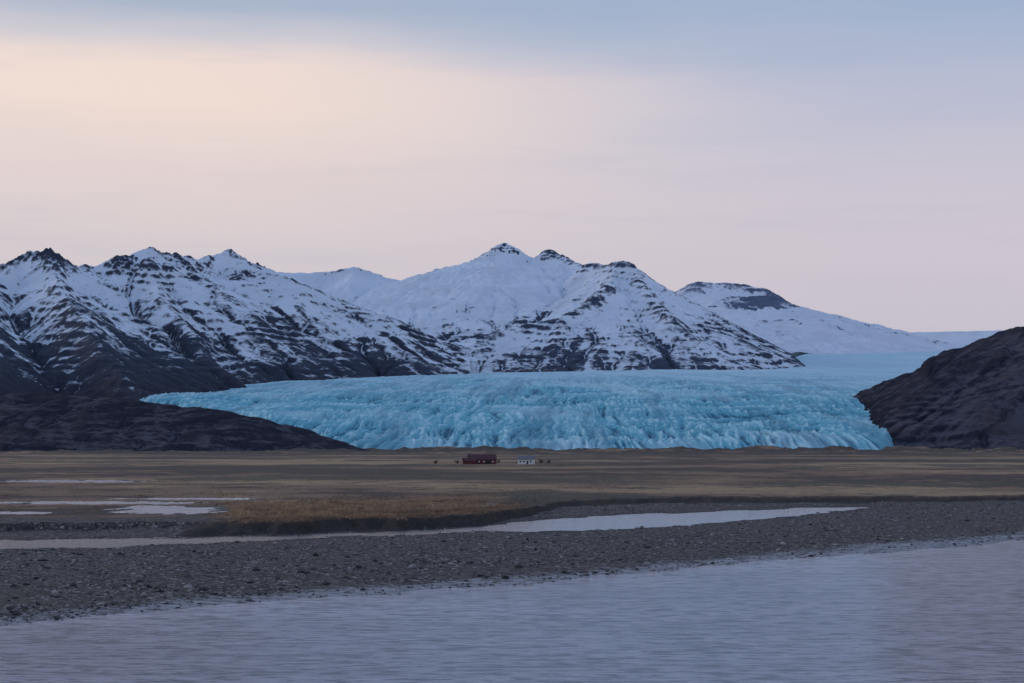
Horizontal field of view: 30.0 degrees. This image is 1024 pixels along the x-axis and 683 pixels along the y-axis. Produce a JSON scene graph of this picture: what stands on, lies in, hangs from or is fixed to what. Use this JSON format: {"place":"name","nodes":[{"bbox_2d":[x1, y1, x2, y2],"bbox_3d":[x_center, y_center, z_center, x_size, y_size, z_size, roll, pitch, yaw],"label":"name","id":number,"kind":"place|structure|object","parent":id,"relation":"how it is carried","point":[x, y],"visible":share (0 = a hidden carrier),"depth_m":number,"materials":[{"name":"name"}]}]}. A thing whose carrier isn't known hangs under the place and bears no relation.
{"place":"outdoors","nodes":[
{"label":"outdoors","id":0,"kind":"place"},
{"bbox_2d":[0,480,248,514],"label":"pond","id":1,"kind":"structure","parent":0,"point":[147,509],"depth_m":362.46,"materials":[{"name":"liquid"}]},
{"bbox_2d":[0,392,368,450],"bbox_3d":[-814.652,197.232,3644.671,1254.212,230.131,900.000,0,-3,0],"label":"moraine hill","id":2,"kind":"structure","parent":0,"point":[45,421],"depth_m":3606.28,"materials":[{"name":"black stone"}]},
{"bbox_2d":[0,247,469,400],"bbox_3d":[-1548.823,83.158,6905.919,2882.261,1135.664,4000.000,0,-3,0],"label":"mountain","id":3,"kind":"structure","parent":0,"point":[143,323],"depth_m":7121.59,"materials":[{"name":"white snow"}]},
{"bbox_2d":[0,507,867,548],"bbox_3d":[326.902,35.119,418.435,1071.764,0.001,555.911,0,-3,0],"label":"stream","id":4,"kind":"structure","parent":0,"point":[630,521],"depth_m":285.31,"materials":[{"name":"liquid"}]},
{"bbox_2d":[0,445,1023,625],"bbox_3d":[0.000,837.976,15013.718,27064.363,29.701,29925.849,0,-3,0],"label":"ground","id":5,"kind":"structure","parent":0,"point":[66,522],"depth_m":363.74,"materials":[{"name":"brown soil"}]},
{"bbox_2d":[462,454,496,463],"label":"red barn","id":6,"kind":"structure","parent":5,"relation":"on","point":[481,459],"depth_m":1173.47,"materials":[{"name":"paint"}]},
{"bbox_2d":[0,501,1023,624],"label":"gravel","id":7,"kind":"structure","parent":5,"relation":"on","point":[112,602],"depth_m":195.46,"materials":[{"name":"grey gravel"}]},
{"bbox_2d":[0,466,1023,523],"bbox_3d":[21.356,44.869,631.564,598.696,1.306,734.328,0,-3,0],"label":"dry grass","id":8,"kind":"structure","parent":5,"relation":"on","point":[326,508],"depth_m":330.95,"materials":[{"name":"brown plant"}]},
{"bbox_2d":[517,455,534,463],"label":"white farmhouse","id":9,"kind":"object","parent":5,"relation":"on","point":[528,459],"visible":0.92,"depth_m":1154.49,"materials":[{"name":"paint"}]},
{"bbox_2d":[0,540,1023,682],"bbox_3d":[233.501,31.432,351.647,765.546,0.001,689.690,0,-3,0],"label":"river","id":10,"kind":"structure","parent":0,"point":[942,615],"depth_m":123.81,"materials":[{"name":"liquid"}]},
{"bbox_2d":[0,0,1023,331],"label":"sky","id":11,"kind":"structure","parent":0,"point":[859,160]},
{"bbox_2d":[262,243,804,372],"bbox_3d":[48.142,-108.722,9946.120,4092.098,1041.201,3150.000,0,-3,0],"label":"mountain","id":12,"kind":"structure","parent":0,"point":[504,307],"depth_m":9444.66,"materials":[{"name":"white snow"}]},
{"bbox_2d":[140,345,965,449],"bbox_3d":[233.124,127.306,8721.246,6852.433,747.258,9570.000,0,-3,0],"label":"glacier","id":13,"kind":"object","parent":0,"point":[812,403],"visible":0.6,"depth_m":4908.03,"materials":[{"name":"blue ice"}]},
{"bbox_2d":[675,281,964,353],"bbox_3d":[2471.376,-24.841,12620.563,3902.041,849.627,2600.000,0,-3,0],"label":"mountain","id":14,"kind":"structure","parent":0,"point":[771,317],"depth_m":12307.26,"materials":[{"name":"white snow"}]},
{"bbox_2d":[852,326,1023,449],"bbox_3d":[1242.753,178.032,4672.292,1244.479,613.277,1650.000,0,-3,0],"label":"rocky hill","id":15,"kind":"structure","parent":0,"point":[970,396],"depth_m":4441.33,"materials":[{"name":"black stone"}]},
{"bbox_2d":[910,330,1003,344],"bbox_3d":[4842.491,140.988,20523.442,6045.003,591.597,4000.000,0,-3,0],"label":"distant icefield","id":16,"kind":"structure","parent":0,"point":[963,337],"depth_m":20711.60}
]}

